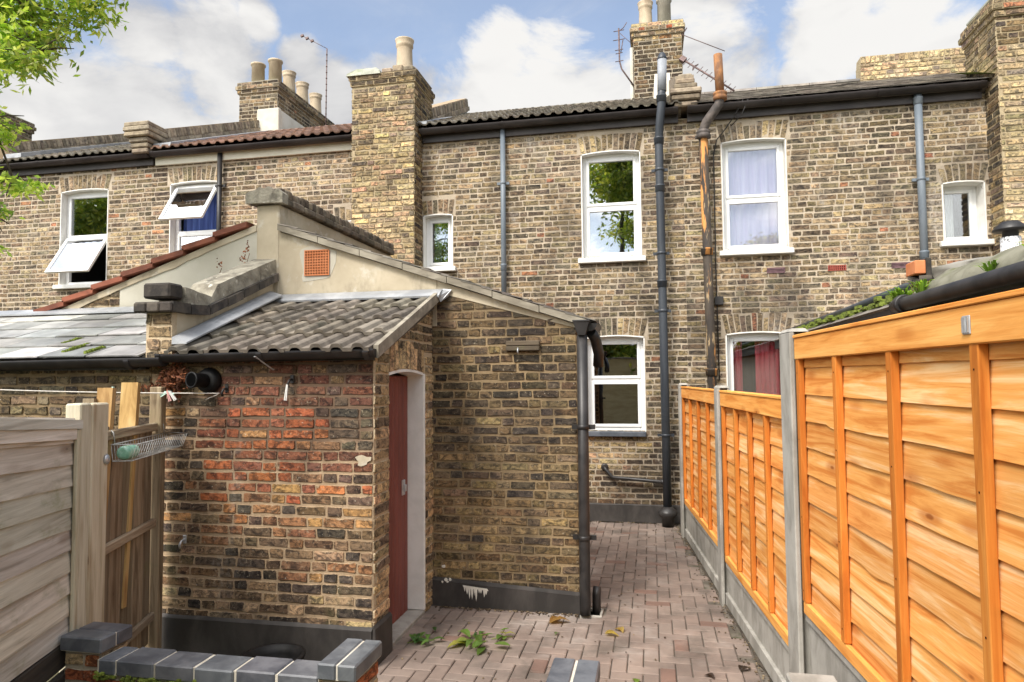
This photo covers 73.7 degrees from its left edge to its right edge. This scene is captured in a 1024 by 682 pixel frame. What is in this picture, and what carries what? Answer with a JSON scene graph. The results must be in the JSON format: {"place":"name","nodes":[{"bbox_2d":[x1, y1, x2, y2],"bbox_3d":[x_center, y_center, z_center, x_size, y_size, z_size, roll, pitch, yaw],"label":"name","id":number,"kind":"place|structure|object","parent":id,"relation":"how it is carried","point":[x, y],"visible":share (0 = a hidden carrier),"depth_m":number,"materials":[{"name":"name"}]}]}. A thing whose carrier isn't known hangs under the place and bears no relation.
{"place":"outdoors","nodes":[
{"label":"outdoors","id":0,"kind":"place"},
{"bbox_2d":[47,521,769,681],"bbox_3d":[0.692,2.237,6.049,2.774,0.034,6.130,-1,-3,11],"label":"block paving","id":1,"kind":"structure","parent":0,"point":[439,656],"depth_m":5.07,"materials":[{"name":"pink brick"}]},
{"bbox_2d":[10,645,65,681],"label":"gravel board","id":2,"kind":"object","parent":1,"relation":"on","point":[48,666],"depth_m":3.27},
{"bbox_2d":[0,417,82,681],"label":"wooden fence","id":3,"kind":"object","parent":2,"relation":"on","point":[40,459],"visible":0.94,"depth_m":3.19,"materials":[{"name":"grey wood"}]},
{"bbox_2d":[59,403,109,671],"bbox_3d":[-2.309,1.080,3.709,0.105,1.485,0.325,0,-3,-8],"label":"fence post","id":4,"kind":"object","parent":2,"relation":"on","point":[95,459],"visible":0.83,"depth_m":3.71,"materials":[{"name":"wood"}]},
{"bbox_2d":[83,398,96,402],"bbox_3d":[-2.480,1.037,3.957,0.060,1.403,0.130,0,-3,-8],"label":"timber offcut","id":5,"kind":"object","parent":4,"relation":"on","point":[90,400],"visible":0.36,"depth_m":4.01,"materials":[{"name":"beige wood"}]},
{"bbox_2d":[0,0,128,257],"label":"tree","id":6,"kind":"object","parent":1,"relation":"on","point":[23,44],"visible":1,"depth_m":5.13,"materials":[{"name":"green plant"}]},
{"bbox_2d":[0,110,154,315],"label":"terraced house","id":7,"kind":"structure","parent":1,"relation":"on","point":[85,225],"depth_m":11.01,"materials":[{"name":"brick"}]},
{"bbox_2d":[66,191,107,283],"bbox_3d":[-6.802,-1.650,11.014,0.862,1.524,0.074,-1,-3,11],"label":"window frame","id":8,"kind":"structure","parent":7,"relation":"in","point":[96,194],"depth_m":11.05,"materials":[{"name":"white plastic"}]},
{"bbox_2d":[0,306,168,428],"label":"outhouse","id":9,"kind":"structure","parent":1,"relation":"on","point":[84,349],"depth_m":5.16,"materials":[{"name":"brick"}]},
{"bbox_2d":[60,622,131,681],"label":"garden pier","id":10,"kind":"structure","parent":1,"relation":"on","point":[86,647],"depth_m":3.36,"materials":[{"name":"brick"}]},
{"bbox_2d":[104,387,165,648],"bbox_3d":[-2.415,1.227,4.333,0.080,1.860,0.925,0,-3,-8],"label":"board fence","id":11,"kind":"object","parent":1,"relation":"on","point":[141,612],"visible":0.58,"depth_m":4.49,"materials":[{"name":"brown wood"}]},
{"bbox_2d":[97,388,115,521],"bbox_3d":[-2.416,0.984,4.004,0.085,1.416,0.278,0,-3,-8],"label":"timber offcut","id":12,"kind":"object","parent":11,"relation":"attached to","point":[106,395],"visible":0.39,"depth_m":4.06,"materials":[{"name":"brown wood"}]},
{"bbox_2d":[118,382,140,608],"bbox_3d":[-2.471,0.964,4.370,0.100,1.396,0.276,0,-3,-8],"label":"timber offcut","id":13,"kind":"object","parent":11,"relation":"attached to","point":[129,405],"visible":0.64,"depth_m":4.39,"materials":[{"name":"brown wood"}]},
{"bbox_2d":[111,424,187,461],"bbox_3d":[-2.317,0.631,4.387,0.166,0.180,0.905,0,-3,-8],"label":"wire basket","id":14,"kind":"object","parent":11,"relation":"hanging from","point":[161,448],"visible":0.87,"depth_m":4.34,"materials":[{"name":"grey metal"}]},
{"bbox_2d":[116,445,139,459],"bbox_3d":[-2.271,0.656,4.060,0.082,0.084,0.210,0,-3,-8],"label":"plastic bottle","id":15,"kind":"object","parent":14,"relation":"in","point":[125,452],"visible":0.91,"depth_m":3.96,"materials":[{"name":"green plastic"}]},
{"bbox_2d":[93,646,322,681],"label":"garden wall","id":16,"kind":"structure","parent":1,"relation":"on","point":[133,664],"depth_m":3.22,"materials":[{"name":"brick"}]},
{"bbox_2d":[123,58,351,261],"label":"terraced house","id":17,"kind":"structure","parent":1,"relation":"on","point":[279,134],"depth_m":10.48,"materials":[{"name":"brick"}]},
{"bbox_2d":[27,221,256,315],"bbox_3d":[-3.786,0.105,8.259,3.691,2.150,3.720,-1,-3,11],"label":"extension","id":18,"kind":"object","parent":17,"relation":"attached to","point":[188,265],"visible":0.12,"depth_m":6.41,"materials":[{"name":"beige paint"}]},
{"bbox_2d":[175,183,216,250],"bbox_3d":[-4.867,-1.688,10.620,0.812,1.524,0.074,-1,-3,11],"label":"window frame","id":19,"kind":"structure","parent":17,"relation":"in","point":[178,234],"depth_m":10.64,"materials":[{"name":"white plastic"}]},
{"bbox_2d":[215,152,225,230],"bbox_3d":[-4.429,-1.681,10.313,0.172,2.350,0.081,-1,-3,11],"label":"rainwater pipe","id":20,"kind":"object","parent":17,"relation":"attached to","point":[219,185],"visible":0.53,"depth_m":10.32,"materials":[{"name":"black plastic"}]},
{"bbox_2d":[300,34,327,125],"bbox_3d":[-3.961,-5.034,13.643,0.593,2.298,0.040,-1,-3,11],"label":"aerial mast","id":21,"kind":"object","parent":17,"relation":"on","point":[307,38],"visible":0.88,"depth_m":13.60,"materials":[{"name":"metal"}]},
{"bbox_2d":[240,643,305,660],"bbox_3d":[-1.488,2.047,4.233,0.397,0.195,0.400,-1,-3,11],"label":"plastic tub","id":22,"kind":"object","parent":1,"relation":"on","point":[293,651],"visible":0.41,"depth_m":4.38,"materials":[{"name":"black plastic"}]},
{"bbox_2d":[152,289,450,665],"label":"outhouse","id":23,"kind":"structure","parent":1,"relation":"on","point":[302,515],"depth_m":4.76,"materials":[{"name":"red brick"}]},
{"bbox_2d":[141,352,189,405],"bbox_3d":[-2.478,0.259,4.841,0.402,0.405,0.135,-1,-3,11],"label":"dried creeper","id":24,"kind":"object","parent":23,"relation":"hanging from","point":[172,376],"visible":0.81,"depth_m":4.84,"materials":[{"name":"red plant"}]},
{"bbox_2d":[178,535,185,548],"bbox_3d":[-2.323,1.416,4.806,0.028,0.088,0.059,-1,-3,11],"label":"wall hook","id":25,"kind":"object","parent":23,"relation":"attached to","point":[183,540],"depth_m":4.81,"materials":[{"name":"metal"}]},
{"bbox_2d":[185,368,221,392],"bbox_3d":[-2.168,0.278,4.776,0.182,0.184,0.179,-1,-3,11],"label":"flue outlet","id":26,"kind":"object","parent":23,"relation":"attached to","point":[207,380],"visible":1,"depth_m":4.79,"materials":[{"name":"black plastic"}]},
{"bbox_2d":[134,259,278,363],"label":"parapet wall","id":27,"kind":"structure","parent":23,"relation":"on","point":[175,309],"depth_m":5.11,"materials":[{"name":"concrete"}]},
{"bbox_2d":[216,240,249,271],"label":"dried weeds","id":28,"kind":"object","parent":27,"relation":"on","point":[247,249],"visible":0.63,"depth_m":6.22,"materials":[{"name":"red plant"}]},
{"bbox_2d":[221,384,227,396],"bbox_3d":[-2.023,0.347,4.801,0.028,0.088,0.059,-1,-3,11],"label":"wall hook","id":29,"kind":"object","parent":23,"relation":"attached to","point":[225,389],"depth_m":4.81,"materials":[{"name":"black metal"}]},
{"bbox_2d":[0,389,219,399],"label":"washing line","id":30,"kind":"object","parent":29,"relation":"attached to","point":[116,392],"visible":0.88,"depth_m":4.64,"materials":[{"name":"white plastic"}]},
{"bbox_2d":[166,390,171,401],"bbox_3d":[-2.365,0.380,4.708,0.036,0.077,0.016,-1,-3,11],"label":"clothes peg","id":31,"kind":"object","parent":30,"relation":"hanging from","point":[169,397],"visible":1,"depth_m":4.70,"materials":[{"name":"plastic"}]},
{"bbox_2d":[169,391,176,400],"bbox_3d":[-2.338,0.379,4.705,0.057,0.071,0.014,-1,-3,7],"label":"clothes peg","id":32,"kind":"object","parent":30,"relation":"hanging from","point":[173,396],"visible":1,"depth_m":4.70,"materials":[{"name":"plastic"}]},
{"bbox_2d":[287,375,293,387],"bbox_3d":[-1.529,0.277,4.704,0.028,0.088,0.059,-1,-3,11],"label":"wall hook","id":33,"kind":"object","parent":23,"relation":"attached to","point":[291,380],"depth_m":4.72,"materials":[{"name":"black metal"}]},
{"bbox_2d":[284,384,287,400],"bbox_3d":[-1.548,0.353,4.680,0.029,0.111,0.012,-1,-3,11],"label":"clothes peg","id":34,"kind":"object","parent":33,"relation":"hanging from","point":[286,394],"visible":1,"depth_m":4.67,"materials":[{"name":"plastic"}]},
{"bbox_2d":[388,376,407,623],"bbox_3d":[-0.937,1.221,5.236,0.082,1.905,0.738,-1,-3,11],"label":"door","id":35,"kind":"structure","parent":23,"relation":"in","point":[398,385],"depth_m":5.39,"materials":[{"name":"wood"}]},
{"bbox_2d":[317,638,381,681],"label":"garden pier","id":36,"kind":"structure","parent":1,"relation":"on","point":[350,660],"depth_m":3.09,"materials":[{"name":"brick"}]},
{"bbox_2d":[408,627,443,645],"bbox_3d":[-0.598,2.149,4.968,0.241,0.047,0.311,-3,-4,40],"label":"leaf sprig","id":37,"kind":"object","parent":1,"relation":"on","point":[415,638],"visible":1,"depth_m":4.93,"materials":[{"name":"green plant"}]},
{"bbox_2d":[277,223,601,614],"bbox_3d":[-0.728,0.579,6.061,3.017,3.312,0.590,-1,-3,11],"label":"extension","id":38,"kind":"object","parent":1,"relation":"on","point":[505,523],"visible":0.63,"depth_m":5.72,"materials":[{"name":"brick"}]},
{"bbox_2d":[245,186,393,292],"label":"parapet wall","id":39,"kind":"structure","parent":38,"relation":"on","point":[274,206],"depth_m":6.43,"materials":[{"name":"concrete"}]},
{"bbox_2d":[506,340,539,353],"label":"wooden block","id":40,"kind":"structure","parent":38,"relation":"attached to","point":[529,345],"depth_m":5.68,"materials":[{"name":"wood"}]},
{"bbox_2d":[572,319,603,615],"bbox_3d":[0.633,1.008,5.595,0.197,2.342,0.446,-2,-4,30],"label":"rainwater pipe","id":41,"kind":"object","parent":38,"relation":"attached to","point":[584,537],"visible":0.98,"depth_m":5.46,"materials":[{"name":"black plastic"}]},
{"bbox_2d":[447,629,509,654],"bbox_3d":[-0.282,2.132,4.840,0.457,0.061,0.333,-4,-5,49],"label":"leaf sprig","id":42,"kind":"object","parent":1,"relation":"on","point":[477,642],"visible":1,"depth_m":4.82,"materials":[{"name":"green plant"}]},
{"bbox_2d":[470,631,491,637],"bbox_3d":[-0.228,2.152,5.008,0.142,0.038,0.120,2,-4,-41],"label":"leaf sprig","id":43,"kind":"object","parent":1,"relation":"on","point":[475,633],"visible":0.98,"depth_m":5.01,"materials":[{"name":"green plant"}]},
{"bbox_2d":[492,628,513,639],"bbox_3d":[-0.056,2.139,4.980,0.180,0.058,0.094,2,-4,-34],"label":"leaf sprig","id":44,"kind":"object","parent":1,"relation":"on","point":[499,636],"visible":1,"depth_m":4.97,"materials":[{"name":"green plant"}]},
{"bbox_2d":[346,0,701,523],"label":"terraced house","id":45,"kind":"structure","parent":1,"relation":"on","point":[581,230],"depth_m":9.44,"materials":[{"name":"brick"}]},
{"bbox_2d":[427,217,451,266],"bbox_3d":[-1.023,-1.409,9.821,0.412,0.754,0.074,-1,-3,11],"label":"window frame","id":46,"kind":"structure","parent":45,"relation":"in","point":[434,220],"depth_m":9.81,"materials":[{"name":"white plastic"}]},
{"bbox_2d":[497,129,509,292],"bbox_3d":[-0.119,-1.621,9.440,0.172,2.660,0.090,-1,-3,11],"label":"rainwater pipe","id":47,"kind":"object","parent":45,"relation":"attached to","point":[502,183],"visible":0.94,"depth_m":9.42,"materials":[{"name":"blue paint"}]},
{"bbox_2d":[583,154,640,257],"bbox_3d":[1.365,-1.836,9.356,0.772,1.454,0.074,-1,-3,11],"label":"window frame","id":48,"kind":"structure","parent":45,"relation":"in","point":[588,208],"depth_m":9.33,"materials":[{"name":"white plastic"}]},
{"bbox_2d":[587,337,644,430],"bbox_3d":[1.405,0.575,9.221,0.752,1.264,0.074,-1,-3,11],"label":"window frame","id":49,"kind":"structure","parent":45,"relation":"in","point":[592,379],"depth_m":9.18,"materials":[{"name":"white plastic"}]},
{"bbox_2d":[613,22,633,84],"bbox_3d":[1.925,-4.954,11.810,0.346,1.111,0.068,-1,-3,14],"label":"tv aerial","id":50,"kind":"object","parent":45,"relation":"attached to","point":[621,49],"visible":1,"depth_m":11.82,"materials":[{"name":"metal"}]},
{"bbox_2d":[601,463,662,484],"bbox_3d":[1.587,1.735,8.905,0.866,0.250,0.125,-1,-3,18],"label":"waste pipe","id":51,"kind":"object","parent":45,"relation":"attached to","point":[604,466],"visible":0.84,"depth_m":8.90,"materials":[{"name":"black plastic"}]},
{"bbox_2d":[651,52,677,527],"bbox_3d":[1.950,-0.701,8.814,0.246,6.120,0.294,-1,-3,11],"label":"soil pipe","id":52,"kind":"object","parent":45,"relation":"attached to","point":[667,513],"visible":1,"depth_m":8.79,"materials":[{"name":"grey plastic"}]},
{"bbox_2d":[681,27,724,50],"bbox_3d":[3.177,-5.020,11.382,0.715,0.570,0.045,-2,-4,28],"label":"aerial rod","id":53,"kind":"object","parent":45,"relation":"attached to","point":[699,41],"visible":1,"depth_m":11.39,"materials":[{"name":"metal"}]},
{"bbox_2d":[679,55,735,91],"bbox_3d":[3.184,-4.408,11.298,0.972,0.853,0.194,-3,-4,38],"label":"tv aerial","id":54,"kind":"object","parent":45,"relation":"attached to","point":[683,60],"visible":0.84,"depth_m":11.36,"materials":[{"name":"metal"}]},
{"bbox_2d":[549,616,570,622],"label":"fallen leaf","id":55,"kind":"object","parent":1,"relation":"on","point":[553,618],"visible":1,"depth_m":5.31,"materials":[{"name":"orange plant"}]},
{"bbox_2d":[546,658,599,681],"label":"garden pier","id":56,"kind":"structure","parent":1,"relation":"on","point":[567,670],"depth_m":3.07,"materials":[{"name":"brick"}]},
{"bbox_2d":[401,521,769,681],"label":"ground litter","id":57,"kind":"object","parent":1,"relation":"on","point":[464,608],"visible":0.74,"depth_m":5.56,"materials":[{"name":"brown plant"}]},
{"bbox_2d":[580,586,603,618],"bbox_3d":[0.644,2.105,5.514,0.175,0.241,0.195,-1,-3,11],"label":"drain gully","id":58,"kind":"object","parent":1,"relation":"in","point":[597,610],"visible":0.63,"depth_m":5.50,"materials":[{"name":"plastic"}]},
{"bbox_2d":[605,630,618,635],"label":"fallen leaf","id":59,"kind":"object","parent":1,"relation":"on","point":[610,631],"visible":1,"depth_m":5.03,"materials":[{"name":"yellow plant"}]},
{"bbox_2d":[678,383,687,537],"bbox_3d":[2.067,1.441,8.178,0.103,1.870,0.141,-1,-3,6],"label":"fence post","id":60,"kind":"object","parent":1,"relation":"on","point":[683,516],"visible":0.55,"depth_m":8.13,"materials":[{"name":"concrete"}]},
{"bbox_2d":[714,385,728,606],"bbox_3d":[1.800,1.315,5.792,0.103,1.870,0.151,-1,-3,6],"label":"fence post","id":61,"kind":"object","parent":1,"relation":"on","point":[723,578],"visible":0.57,"depth_m":5.75,"materials":[{"name":"concrete"}]},
{"bbox_2d":[677,524,772,681],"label":"soil strip","id":62,"kind":"object","parent":1,"relation":"on","point":[757,659],"visible":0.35,"depth_m":5.34,"materials":[{"name":"brown soil"}]},
{"bbox_2d":[685,505,718,591],"bbox_3d":[1.946,2.061,6.950,0.060,0.382,2.249,-1,-3,6],"label":"gravel board","id":63,"kind":"object","parent":62,"relation":"on","point":[702,543],"visible":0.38,"depth_m":6.84,"materials":[{"name":"concrete"}]},
{"bbox_2d":[681,386,717,546],"bbox_3d":[1.933,1.173,6.999,0.078,1.381,2.243,-1,-3,6],"label":"wooden fence","id":64,"kind":"object","parent":63,"relation":"on","point":[699,462],"visible":0.83,"depth_m":6.96,"materials":[{"name":"orange wood"}]},
{"bbox_2d":[726,563,788,681],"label":"gravel board","id":65,"kind":"object","parent":62,"relation":"on","point":[769,645],"visible":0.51,"depth_m":4.63,"materials":[{"name":"concrete"}]},
{"bbox_2d":[719,390,787,644],"bbox_3d":[1.684,1.074,4.771,0.078,1.421,1.912,-1,-3,6],"label":"wooden fence","id":66,"kind":"object","parent":65,"relation":"on","point":[753,501],"visible":0.83,"depth_m":4.67,"materials":[{"name":"orange wood"}]},
{"bbox_2d":[738,665,748,670],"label":"fallen leaf","id":67,"kind":"object","parent":1,"relation":"on","point":[741,667],"visible":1,"depth_m":4.42,"materials":[{"name":"brown plant"}]},
{"bbox_2d":[779,328,810,673],"bbox_3d":[1.564,1.036,3.714,0.103,2.205,0.201,-1,-3,6],"label":"fence post","id":68,"kind":"object","parent":1,"relation":"on","point":[798,643],"visible":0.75,"depth_m":3.67,"materials":[{"name":"concrete"}]},
{"bbox_2d":[786,672,837,681],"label":"garden pier","id":69,"kind":"structure","parent":1,"relation":"on","point":[797,677],"depth_m":2.98,"materials":[{"name":"concrete"}]},
{"bbox_2d":[806,615,866,681],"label":"gravel board","id":70,"kind":"object","parent":1,"relation":"on","point":[827,657],"visible":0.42,"depth_m":3.29,"materials":[{"name":"concrete"}]},
{"bbox_2d":[792,288,1023,681],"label":"wooden fence","id":71,"kind":"object","parent":70,"relation":"on","point":[910,424],"visible":1,"depth_m":2.37,"materials":[{"name":"wood"}]},
{"bbox_2d":[682,0,1023,394],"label":"terraced house","id":72,"kind":"structure","parent":1,"relation":"on","point":[816,204],"depth_m":8.68,"materials":[{"name":"brick"}]},
{"bbox_2d":[695,53,726,388],"bbox_3d":[2.583,-0.855,8.687,0.206,5.602,0.469,2,-4,-41],"label":"soil pipe","id":73,"kind":"object","parent":72,"relation":"attached to","point":[703,135],"visible":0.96,"depth_m":8.73,"materials":[{"name":"metal"}]},
{"bbox_2d":[713,99,747,379],"bbox_3d":[2.841,-1.298,8.795,0.500,3.594,0.108,-2,-4,31],"label":"cable","id":74,"kind":"object","parent":72,"relation":"attached to","point":[718,300],"visible":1,"depth_m":8.87,"materials":[{"name":"black metal"}]},
{"bbox_2d":[727,333,779,390],"bbox_3d":[3.183,0.525,8.861,0.762,1.254,0.074,-1,-3,11],"label":"window frame","id":75,"kind":"structure","parent":72,"relation":"in","point":[747,336],"depth_m":8.90,"materials":[{"name":"white plastic"}]},
{"bbox_2d":[722,142,785,250],"bbox_3d":[3.172,-1.891,8.989,0.782,1.454,0.074,-1,-3,11],"label":"window frame","id":76,"kind":"structure","parent":72,"relation":"in","point":[779,197],"depth_m":8.96,"materials":[{"name":"white plastic"}]},
{"bbox_2d":[911,93,929,259],"bbox_3d":[5.037,-1.883,8.396,0.190,2.380,0.112,-1,-3,11],"label":"rainwater pipe","id":77,"kind":"object","parent":72,"relation":"attached to","point":[921,179],"visible":0.93,"depth_m":8.37,"materials":[{"name":"blue paint"}]},
{"bbox_2d":[943,186,977,240],"bbox_3d":[5.579,-1.574,8.573,0.452,0.734,0.074,-1,-3,11],"label":"window frame","id":78,"kind":"structure","parent":72,"relation":"in","point":[970,190],"depth_m":8.52,"materials":[{"name":"white plastic"}]},
{"bbox_2d":[774,245,1023,348],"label":"lean to","id":79,"kind":"object","parent":1,"relation":"on","point":[971,280],"visible":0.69,"depth_m":3.72,"materials":[{"name":"stone"}]},
{"bbox_2d":[882,285,914,298],"bbox_3d":[2.468,-0.301,4.294,0.310,0.082,0.303,-1,-3,11],"label":"grass tuft","id":80,"kind":"object","parent":79,"relation":"on","point":[895,292],"visible":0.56,"depth_m":4.25,"materials":[{"name":"green plant"}]},
{"bbox_2d":[901,278,931,293],"bbox_3d":[2.422,-0.328,4.045,0.229,0.090,0.272,-1,-3,11],"label":"grass tuft","id":81,"kind":"object","parent":79,"relation":"on","point":[921,285],"visible":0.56,"depth_m":4.01,"materials":[{"name":"green plant"}]},
{"bbox_2d":[906,257,933,290],"bbox_3d":[2.699,-0.414,4.516,0.152,0.252,0.231,-1,-3,11],"label":"clay block","id":82,"kind":"object","parent":79,"relation":"on","point":[918,270],"depth_m":4.45,"materials":[{"name":"ceramic"}]},
{"bbox_2d":[932,256,990,278],"bbox_3d":[3.585,-0.442,3.921,1.808,0.245,1.015,-1,-3,8],"label":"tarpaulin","id":83,"kind":"object","parent":79,"relation":"on","point":[937,271],"visible":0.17,"depth_m":4.34,"materials":[{"name":"grey plastic"}]},
{"bbox_2d":[975,258,998,270],"bbox_3d":[2.246,-0.354,3.199,0.146,0.055,0.163,1,-3,-22],"label":"grass tuft","id":84,"kind":"object","parent":79,"relation":"on","point":[992,265],"visible":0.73,"depth_m":3.18,"materials":[{"name":"green plant"}]},
{"bbox_2d":[992,220,1023,251],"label":"flue terminal","id":85,"kind":"object","parent":79,"relation":"on","point":[1009,230],"visible":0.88,"depth_m":5.72,"materials":[{"name":"white plastic"}]},
{"bbox_2d":[0,0,986,140],"label":"sky","id":86,"kind":"structure","parent":0,"point":[176,63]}
]}

